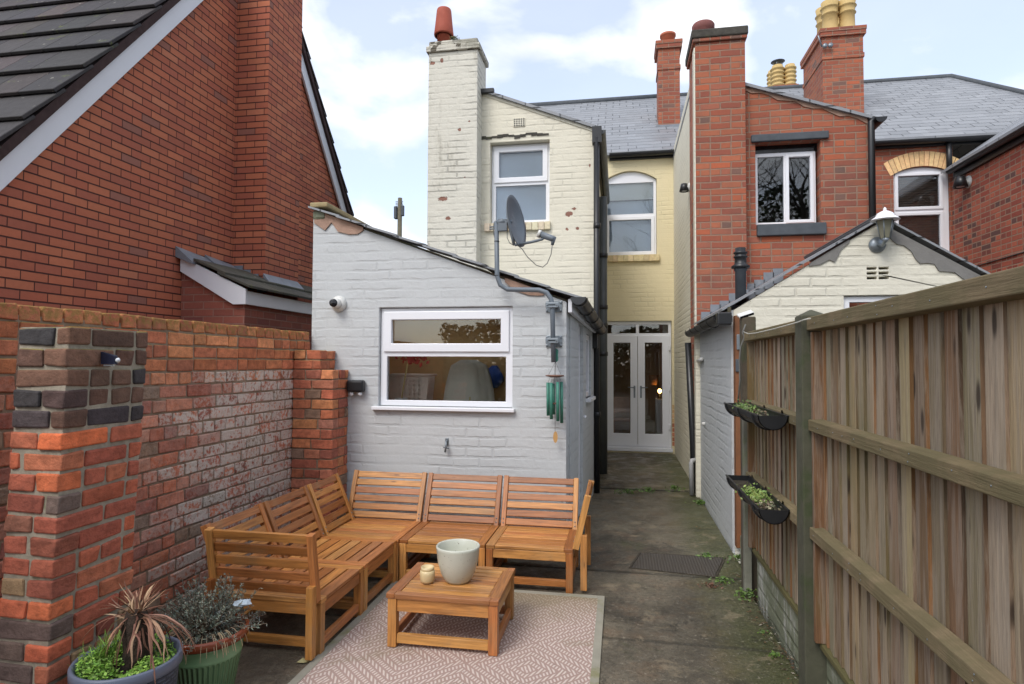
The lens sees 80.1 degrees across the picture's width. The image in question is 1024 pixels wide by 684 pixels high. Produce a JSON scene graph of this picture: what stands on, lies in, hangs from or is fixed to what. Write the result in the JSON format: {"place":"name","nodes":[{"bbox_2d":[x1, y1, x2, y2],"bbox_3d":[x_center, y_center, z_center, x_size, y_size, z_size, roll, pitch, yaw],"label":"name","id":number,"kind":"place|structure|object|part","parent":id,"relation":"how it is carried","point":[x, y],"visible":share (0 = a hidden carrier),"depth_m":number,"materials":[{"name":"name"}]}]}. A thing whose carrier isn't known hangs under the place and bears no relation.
{"place":"outdoors","nodes":[
{"label":"outdoors","id":0,"kind":"place"},
{"bbox_2d":[0,0,353,349],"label":"brick house","id":1,"kind":"structure","parent":0,"point":[172,159],"depth_m":6.04,"materials":[{"name":"brick"}]},
{"bbox_2d":[153,452,798,683],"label":"path","id":2,"kind":"structure","parent":0,"point":[664,622],"depth_m":3.80,"materials":[{"name":"concrete"}]},
{"bbox_2d":[0,327,147,683],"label":"brick pier","id":3,"kind":"structure","parent":2,"relation":"on","point":[75,446],"depth_m":2.27,"materials":[{"name":"red brick"}]},
{"bbox_2d":[101,352,119,365],"bbox_3d":[-1.568,0.066,2.375,0.078,0.056,0.023,0,-2,10],"label":"solar lamp","id":4,"kind":"object","parent":3,"relation":"attached to","point":[107,358],"visible":1,"depth_m":2.37,"materials":[{"name":"black plastic"}]},
{"bbox_2d":[67,634,182,683],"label":"round planter","id":5,"kind":"object","parent":2,"relation":"on","point":[166,672],"visible":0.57,"depth_m":2.21,"materials":[{"name":"plastic"}]},
{"bbox_2d":[70,627,176,679],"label":"weeds","id":6,"kind":"object","parent":5,"relation":"in","point":[96,665],"visible":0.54,"depth_m":2.25,"materials":[{"name":"green plant"}]},
{"bbox_2d":[80,580,195,683],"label":"dead palm","id":7,"kind":"object","parent":5,"relation":"in","point":[138,623],"visible":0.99,"depth_m":2.26,"materials":[{"name":"brown plant"}]},
{"bbox_2d":[0,303,348,619],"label":"garden wall","id":8,"kind":"structure","parent":2,"relation":"on","point":[235,419],"depth_m":3.92,"materials":[{"name":"red brick"}]},
{"bbox_2d":[163,613,249,683],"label":"glazed pot","id":9,"kind":"object","parent":2,"relation":"on","point":[212,668],"visible":0.4,"depth_m":2.59,"materials":[{"name":"green ceramic"}]},
{"bbox_2d":[153,572,266,664],"bbox_3d":[-1.352,1.181,2.719,0.486,0.317,0.515,-1,-2,31],"label":"lavender","id":10,"kind":"object","parent":9,"relation":"in","point":[197,619],"visible":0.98,"depth_m":2.67,"materials":[{"name":"green plant"}]},
{"bbox_2d":[233,599,251,606],"bbox_3d":[-1.207,1.168,2.734,0.077,0.024,0.078,-2,-3,43],"label":"plastic scrap","id":11,"kind":"object","parent":10,"relation":"on","point":[245,602],"visible":0.96,"depth_m":2.72,"materials":[{"name":"white plastic"}]},
{"bbox_2d":[200,503,363,660],"bbox_3d":[-1.282,1.288,3.377,0.705,0.640,0.628,0,-2,10],"label":"sofa section","id":12,"kind":"object","parent":2,"relation":"on","point":[312,589],"visible":0.82,"depth_m":3.14,"materials":[{"name":"brown wood"}]},
{"bbox_2d":[297,658,309,662],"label":"fallen leaf","id":13,"kind":"object","parent":2,"relation":"on","point":[302,660],"visible":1,"depth_m":3.03,"materials":[{"name":"yellow plant"}]},
{"bbox_2d":[262,485,396,611],"bbox_3d":[-1.179,1.312,3.958,0.705,0.631,0.528,0,-2,10],"label":"sofa section","id":14,"kind":"object","parent":2,"relation":"on","point":[370,555],"visible":0.62,"depth_m":3.97,"materials":[{"name":"brown wood"}]},
{"bbox_2d":[307,470,427,580],"bbox_3d":[-1.069,1.332,4.554,0.710,0.631,0.663,0,-2,10],"label":"sofa section","id":15,"kind":"object","parent":2,"relation":"on","point":[352,522],"visible":0.74,"depth_m":4.68,"materials":[{"name":"brown wood"}]},
{"bbox_2d":[288,581,604,683],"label":"rug","id":16,"kind":"object","parent":2,"relation":"on","point":[551,638],"visible":0.73,"depth_m":3.15,"materials":[{"name":"beige fabric"}]},
{"bbox_2d":[386,562,514,655],"bbox_3d":[-0.320,1.462,3.381,0.601,0.280,0.511,0,-2,10],"label":"coffee table","id":17,"kind":"object","parent":16,"relation":"on","point":[485,592],"visible":0.89,"depth_m":3.18,"materials":[{"name":"brown wood"}]},
{"bbox_2d":[420,564,434,583],"bbox_3d":[-0.465,1.277,3.345,0.082,0.086,0.082,0,-2,10],"label":"candle jar","id":18,"kind":"object","parent":17,"relation":"on","point":[427,573],"visible":1,"depth_m":3.31,"materials":[{"name":"beige ceramic"}]},
{"bbox_2d":[436,539,479,584],"bbox_3d":[-0.300,1.224,3.378,0.244,0.196,0.244,0,-2,10],"label":"plant pot","id":19,"kind":"object","parent":17,"relation":"on","point":[457,559],"visible":1,"depth_m":3.30,"materials":[{"name":"beige ceramic"}]},
{"bbox_2d":[399,473,502,579],"bbox_3d":[-0.418,1.332,4.439,0.599,0.631,0.662,0,-2,10],"label":"sofa section","id":20,"kind":"object","parent":2,"relation":"on","point":[426,535],"visible":0.84,"depth_m":4.59,"materials":[{"name":"brown wood"}]},
{"bbox_2d":[308,202,606,522],"bbox_3d":[-0.321,0.320,6.128,2.496,2.965,2.410,0,-2,10],"label":"kitchen extension","id":21,"kind":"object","parent":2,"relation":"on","point":[404,297],"visible":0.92,"depth_m":5.08,"materials":[{"name":"grey paint"}]},
{"bbox_2d":[329,296,346,311],"bbox_3d":[-1.486,-0.327,5.148,0.140,0.140,0.109,0,-2,10],"label":"security camera","id":22,"kind":"object","parent":21,"relation":"attached to","point":[338,303],"visible":1,"depth_m":5.15,"materials":[{"name":"white plastic"}]},
{"bbox_2d":[347,380,364,395],"bbox_3d":[-1.309,0.387,5.109,0.145,0.134,0.074,0,-2,10],"label":"wall floodlight","id":23,"kind":"object","parent":21,"relation":"attached to","point":[353,386],"depth_m":5.08,"materials":[{"name":"black plastic"}]},
{"bbox_2d":[395,357,429,399],"bbox_3d":[-0.862,0.323,5.244,0.326,0.497,0.110,0,-2,10],"label":"potted orchid","id":24,"kind":"object","parent":21,"relation":"on","point":[410,360],"visible":0.57,"depth_m":5.23,"materials":[{"name":"red plant"}]},
{"bbox_2d":[389,373,436,399],"bbox_3d":[-0.921,0.525,5.562,0.420,0.472,0.221,0,-2,10],"label":"laundry basket","id":25,"kind":"object","parent":21,"relation":"on","point":[418,386],"visible":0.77,"depth_m":5.49,"materials":[{"name":"beige plastic"}]},
{"bbox_2d":[443,438,448,451],"bbox_3d":[-0.535,0.843,4.968,0.048,0.111,0.052,0,-2,10],"label":"wall bracket","id":26,"kind":"object","parent":21,"relation":"attached to","point":[446,442],"depth_m":4.96,"materials":[{"name":"metal"}]},
{"bbox_2d":[380,307,512,407],"bbox_3d":[-0.549,0.125,5.079,1.135,0.819,0.078,0,-2,10],"label":"window","id":27,"kind":"structure","parent":21,"relation":"in","point":[388,348],"depth_m":5.05,"materials":[{"name":"white plastic"}]},
{"bbox_2d":[443,360,494,400],"bbox_3d":[-0.407,0.461,5.471,0.522,0.600,0.289,0,-2,10],"label":"draped cloth","id":28,"kind":"object","parent":21,"relation":"on","point":[467,379],"visible":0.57,"depth_m":5.38,"materials":[{"name":"white fabric"}]},
{"bbox_2d":[488,365,503,387],"bbox_3d":[-0.162,0.323,5.666,0.186,0.210,0.142,0,-2,10],"label":"plastic bag","id":29,"kind":"object","parent":21,"relation":"in","point":[496,375],"visible":0.73,"depth_m":5.61,"materials":[{"name":"blue plastic"}]},
{"bbox_2d":[489,195,561,361],"bbox_3d":[0.115,-0.504,4.822,0.582,1.328,0.300,1,-2,-9],"label":"satellite dish","id":30,"kind":"object","parent":21,"relation":"attached to","point":[514,222],"visible":1,"depth_m":4.82,"materials":[{"name":"grey metal"}]},
{"bbox_2d":[546,349,563,442],"bbox_3d":[0.335,0.418,4.763,0.146,0.738,0.145,0,-2,10],"label":"wind chime","id":31,"kind":"object","parent":30,"relation":"hanging from","point":[550,402],"visible":0.98,"depth_m":4.76,"materials":[{"name":"green metal"}]},
{"bbox_2d":[578,326,586,516],"bbox_3d":[0.631,0.759,5.787,0.134,1.835,0.361,0,-2,13],"label":"door","id":32,"kind":"structure","parent":21,"relation":"in","point":[585,416],"depth_m":5.92,"materials":[{"name":"white plastic"}]},
{"bbox_2d":[586,335,595,401],"bbox_3d":[0.803,0.274,6.494,0.130,0.702,0.545,0,-2,13],"label":"window","id":33,"kind":"structure","parent":21,"relation":"in","point":[591,398],"depth_m":6.67,"materials":[{"name":"white plastic"}]},
{"bbox_2d":[263,526,798,683],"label":"leaf litter","id":34,"kind":"object","parent":2,"relation":"on","point":[763,634],"visible":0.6,"depth_m":3.35,"materials":[{"name":"brown plant"}]},
{"bbox_2d":[486,475,593,593],"bbox_3d":[0.226,1.328,4.325,0.695,0.637,0.663,0,-2,10],"label":"sofa section","id":35,"kind":"object","parent":2,"relation":"on","point":[543,540],"visible":0.94,"depth_m":4.37,"materials":[{"name":"brown wood"}]},
{"bbox_2d":[614,489,640,493],"bbox_3d":[1.325,1.713,6.984,0.313,0.067,0.214,0,-2,10],"label":"weed","id":36,"kind":"object","parent":2,"relation":"on","point":[628,491],"visible":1,"depth_m":6.98,"materials":[{"name":"green plant"}]},
{"bbox_2d":[635,487,654,492],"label":"weed","id":37,"kind":"object","parent":2,"relation":"on","point":[647,489],"visible":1,"depth_m":7.08,"materials":[{"name":"green plant"}]},
{"bbox_2d":[665,485,684,491],"bbox_3d":[1.975,1.721,7.157,0.357,0.069,0.208,0,-2,10],"label":"weed","id":38,"kind":"object","parent":2,"relation":"on","point":[674,487],"visible":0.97,"depth_m":7.17,"materials":[{"name":"green plant"}]},
{"bbox_2d":[629,552,725,578],"bbox_3d":[1.242,1.658,4.521,0.741,0.018,0.465,0,-2,10],"label":"manhole cover","id":39,"kind":"object","parent":2,"relation":"on","point":[707,567],"visible":0.97,"depth_m":4.51,"materials":[{"name":"metal"}]},
{"bbox_2d":[685,499,704,504],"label":"weed","id":40,"kind":"object","parent":2,"relation":"on","point":[699,502],"visible":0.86,"depth_m":6.46,"materials":[{"name":"green plant"}]},
{"bbox_2d":[695,552,716,558],"bbox_3d":[1.506,1.649,4.723,0.141,0.041,0.138,-1,-2,39],"label":"weed","id":41,"kind":"object","parent":2,"relation":"on","point":[707,554],"visible":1,"depth_m":4.71,"materials":[{"name":"green plant"}]},
{"bbox_2d":[698,582,723,587],"bbox_3d":[1.346,1.628,4.078,0.196,0.035,0.104,0,-2,10],"label":"weed","id":42,"kind":"object","parent":2,"relation":"on","point":[709,585],"visible":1,"depth_m":4.08,"materials":[{"name":"brown plant"}]},
{"bbox_2d":[709,576,734,584],"bbox_3d":[1.466,1.629,4.209,0.209,0.047,0.177,1,-2,-26],"label":"weed","id":43,"kind":"object","parent":2,"relation":"on","point":[721,578],"visible":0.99,"depth_m":4.17,"materials":[{"name":"green plant"}]},
{"bbox_2d":[721,553,739,562],"bbox_3d":[1.754,1.637,4.642,0.314,0.075,0.217,0,-2,3],"label":"weed","id":44,"kind":"object","parent":2,"relation":"on","point":[735,556],"visible":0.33,"depth_m":4.64,"materials":[{"name":"green plant"}]},
{"bbox_2d":[723,587,757,601],"bbox_3d":[1.516,1.617,3.933,0.276,0.054,0.202,0,-2,10],"label":"weed","id":45,"kind":"object","parent":2,"relation":"on","point":[748,593],"visible":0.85,"depth_m":3.92,"materials":[{"name":"green plant"}]},
{"bbox_2d":[742,419,751,594],"bbox_3d":[1.538,1.080,3.984,0.048,1.320,0.050,0,-2,10],"label":"concrete post","id":46,"kind":"object","parent":2,"relation":"on","point":[747,566],"visible":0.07,"depth_m":3.96,"materials":[{"name":"grey concrete"}]},
{"bbox_2d":[739,317,757,605],"bbox_3d":[1.584,0.787,4.073,0.089,1.912,0.098,0,-2,10],"label":"timber post","id":47,"kind":"object","parent":2,"relation":"on","point":[750,322],"visible":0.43,"depth_m":4.05,"materials":[{"name":"brown wood"}]},
{"bbox_2d":[737,324,745,402],"bbox_3d":[1.516,0.141,4.014,0.061,0.521,0.010,0,-2,10],"label":"cable","id":48,"kind":"object","parent":47,"relation":"hanging from","point":[739,363],"visible":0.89,"depth_m":4.01,"materials":[{"name":"black plastic"}]},
{"bbox_2d":[737,310,753,318],"bbox_3d":[1.569,-0.167,4.091,0.103,0.102,0.073,0,-2,10],"label":"solar spotlight","id":49,"kind":"object","parent":47,"relation":"on","point":[745,314],"visible":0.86,"depth_m":4.07,"materials":[{"name":"white plastic"}]},
{"bbox_2d":[768,650,782,658],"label":"weed","id":50,"kind":"object","parent":2,"relation":"on","point":[774,654],"visible":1,"depth_m":3.12,"materials":[{"name":"green plant"}]},
{"bbox_2d":[795,310,826,683],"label":"concrete post","id":51,"kind":"object","parent":2,"relation":"on","point":[812,657],"visible":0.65,"depth_m":2.65,"materials":[{"name":"grey concrete"}]},
{"bbox_2d":[302,0,1023,249],"label":"sky","id":52,"kind":"structure","parent":0,"point":[369,60],"materials":[{"name":"white"}]},
{"bbox_3d":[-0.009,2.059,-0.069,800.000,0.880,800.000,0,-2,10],"label":"ground","id":53,"kind":"structure","parent":0,"visible":0},
{"bbox_2d":[394,197,403,236],"bbox_3d":[-5.901,-2.447,31.618,0.510,10.145,0.338,0,-2,10],"label":"telegraph pole","id":54,"kind":"object","parent":53,"relation":"on","point":[398,211],"visible":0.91,"depth_m":31.65,"materials":[{"name":"grey wood"}]},
{"bbox_2d":[426,6,682,492],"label":"terraced house","id":55,"kind":"structure","parent":53,"relation":"on","point":[587,184],"depth_m":7.51,"materials":[{"name":"beige paint"}]},
{"bbox_2d":[492,143,549,222],"bbox_3d":[0.111,-1.935,7.486,0.723,0.987,0.078,0,-2,10],"label":"window","id":56,"kind":"structure","parent":55,"relation":"in","point":[497,182],"depth_m":7.47,"materials":[{"name":"white plastic"}]},
{"bbox_2d":[613,397,629,432],"bbox_3d":[1.964,1.405,10.807,0.360,0.830,0.350,0,-2,10],"label":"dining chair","id":57,"kind":"object","parent":55,"relation":"in","point":[621,404],"visible":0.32,"depth_m":10.96,"materials":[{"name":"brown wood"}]},
{"bbox_2d":[607,172,655,254],"bbox_3d":[1.991,-2.159,10.270,0.862,1.417,0.078,0,-2,10],"label":"window","id":58,"kind":"structure","parent":55,"relation":"in","point":[629,177],"depth_m":10.23,"materials":[{"name":"white plastic"}]},
{"bbox_2d":[607,321,672,451],"bbox_3d":[2.089,0.728,10.117,1.115,2.149,0.150,0,-2,10],"label":"french door","id":59,"kind":"structure","parent":55,"relation":"in","point":[636,440],"depth_m":10.10,"materials":[{"name":"white plastic"}]},
{"bbox_2d":[655,398,661,433],"bbox_3d":[2.772,1.423,10.935,0.360,0.810,0.415,0,-2,10],"label":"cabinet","id":60,"kind":"object","parent":55,"relation":"in","point":[658,416],"visible":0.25,"depth_m":10.76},
{"bbox_2d":[649,375,661,398],"bbox_3d":[2.575,0.806,10.956,0.275,0.418,0.179,-5,-6,71],"label":"table lamp","id":61,"kind":"object","parent":60,"relation":"on","point":[653,379],"visible":0.98,"depth_m":10.94,"materials":[{"name":"orange plastic"}]},
{"bbox_3d":[2.737,1.421,10.737,0.340,0.700,0.014,0,-2,10],"label":"door","id":62,"kind":"part","parent":60,"relation":"part of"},
{"bbox_2d":[740,536,844,683],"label":"wall","id":63,"kind":"structure","parent":53,"relation":"on","point":[777,608],"depth_m":3.35,"materials":[{"name":"white paint"}]},
{"bbox_2d":[744,321,797,615],"bbox_3d":[1.464,0.624,3.358,0.112,1.421,1.253,0,-2,10],"label":"fence panel","id":64,"kind":"object","parent":63,"relation":"on","point":[771,384],"visible":0.52,"depth_m":3.37,"materials":[{"name":"wood"}]},
{"bbox_2d":[724,402,788,430],"bbox_3d":[1.347,0.404,3.421,0.160,0.100,0.970,0,-2,10],"label":"trough planter","id":65,"kind":"object","parent":64,"relation":"attached to","point":[773,420],"visible":0.92,"depth_m":3.06,"materials":[{"name":"black plastic"}]},
{"bbox_2d":[732,399,768,415],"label":"trough plants","id":66,"kind":"object","parent":65,"relation":"in","point":[747,408],"visible":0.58,"depth_m":3.47,"materials":[{"name":"green plant"}]},
{"bbox_2d":[725,474,789,524],"bbox_3d":[1.341,0.854,3.381,0.160,0.100,0.920,0,-2,10],"label":"trough planter","id":67,"kind":"object","parent":64,"relation":"hanging from","point":[772,516],"visible":0.87,"depth_m":3.16,"materials":[{"name":"black plastic"}]},
{"bbox_2d":[735,482,781,510],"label":"trough plants","id":68,"kind":"object","parent":67,"relation":"in","point":[755,495],"visible":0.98,"depth_m":3.22,"materials":[{"name":"green plant"}]},
{"bbox_2d":[807,265,1023,683],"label":"fence panel","id":69,"kind":"object","parent":63,"relation":"on","point":[916,424],"visible":1,"depth_m":1.72,"materials":[{"name":"wood"}]},
{"bbox_2d":[744,318,810,333],"bbox_3d":[1.353,-0.075,3.193,0.006,0.030,1.380,0,-2,10],"label":"cable","id":70,"kind":"object","parent":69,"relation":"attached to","point":[779,327],"visible":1,"depth_m":2.98,"materials":[{"name":"plastic"}]},
{"bbox_2d":[685,214,989,563],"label":"outhouse","id":71,"kind":"structure","parent":53,"relation":"on","point":[843,271],"depth_m":4.87,"materials":[{"name":"beige paint"}]},
{"bbox_2d":[733,315,740,547],"bbox_3d":[1.827,0.705,4.829,0.110,1.830,0.100,0,-2,10],"label":"gate frame","id":72,"kind":"object","parent":71,"relation":"attached to","point":[737,454],"visible":0.33,"depth_m":4.81,"materials":[{"name":"grey paint"}]},
{"bbox_2d":[731,247,749,304],"bbox_3d":[2.262,-0.652,6.023,0.180,0.565,0.178,0,-2,10],"label":"flue","id":73,"kind":"object","parent":71,"relation":"on","point":[740,266],"visible":0.97,"depth_m":5.98,"materials":[{"name":"grey paint"}]},
{"bbox_2d":[844,296,894,308],"bbox_3d":[2.917,0.055,4.785,0.592,0.828,0.060,0,-2,10],"label":"window","id":74,"kind":"structure","parent":71,"relation":"in","point":[858,299],"depth_m":4.80,"materials":[{"name":"white plastic"}]},
{"bbox_2d":[868,207,900,252],"bbox_3d":[2.845,-0.865,4.650,0.204,0.329,0.231,0,-2,10],"label":"coach lantern","id":75,"kind":"object","parent":71,"relation":"attached to","point":[884,219],"visible":1,"depth_m":4.62,"materials":[{"name":"metal"}]},
{"bbox_2d":[673,0,1023,497],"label":"terraced house","id":76,"kind":"structure","parent":53,"relation":"on","point":[832,147],"depth_m":7.04,"materials":[{"name":"red brick"}]},
{"bbox_2d":[679,183,689,192],"bbox_3d":[2.182,-1.954,7.701,0.129,0.110,0.118,0,-2,10],"label":"wall lamp","id":77,"kind":"object","parent":76,"relation":"attached to","point":[684,187],"visible":0.98,"depth_m":7.67,"materials":[{"name":"black plastic"}]},
{"bbox_2d":[767,59,797,86],"bbox_3d":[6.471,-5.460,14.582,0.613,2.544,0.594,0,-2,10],"label":"chimney pots","id":78,"kind":"object","parent":76,"relation":"on","point":[778,74],"visible":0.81,"depth_m":14.42,"materials":[{"name":"yellow ceramic"}]},
{"bbox_2d":[755,151,815,224],"bbox_3d":[3.132,-1.755,7.004,0.667,0.845,0.078,0,-2,10],"label":"window","id":79,"kind":"structure","parent":76,"relation":"in","point":[785,157],"depth_m":6.96,"materials":[{"name":"white plastic"}]},
{"bbox_2d":[893,168,948,250],"bbox_3d":[6.354,-2.038,9.481,0.788,1.357,0.078,0,-2,10],"label":"window","id":80,"kind":"structure","parent":76,"relation":"in","point":[942,210],"depth_m":9.43,"materials":[{"name":"white plastic"}]},
{"bbox_2d":[941,116,1023,272],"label":"brick outrigger","id":81,"kind":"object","parent":53,"relation":"on","point":[988,217],"visible":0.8,"depth_m":8.31,"materials":[{"name":"red brick"}]},
{"bbox_2d":[952,175,971,188],"bbox_3d":[6.571,-2.343,8.910,0.207,0.176,0.189,0,-2,10],"label":"wall lamp","id":82,"kind":"object","parent":81,"relation":"attached to","point":[961,182],"visible":1,"depth_m":8.86,"materials":[{"name":"black plastic"}]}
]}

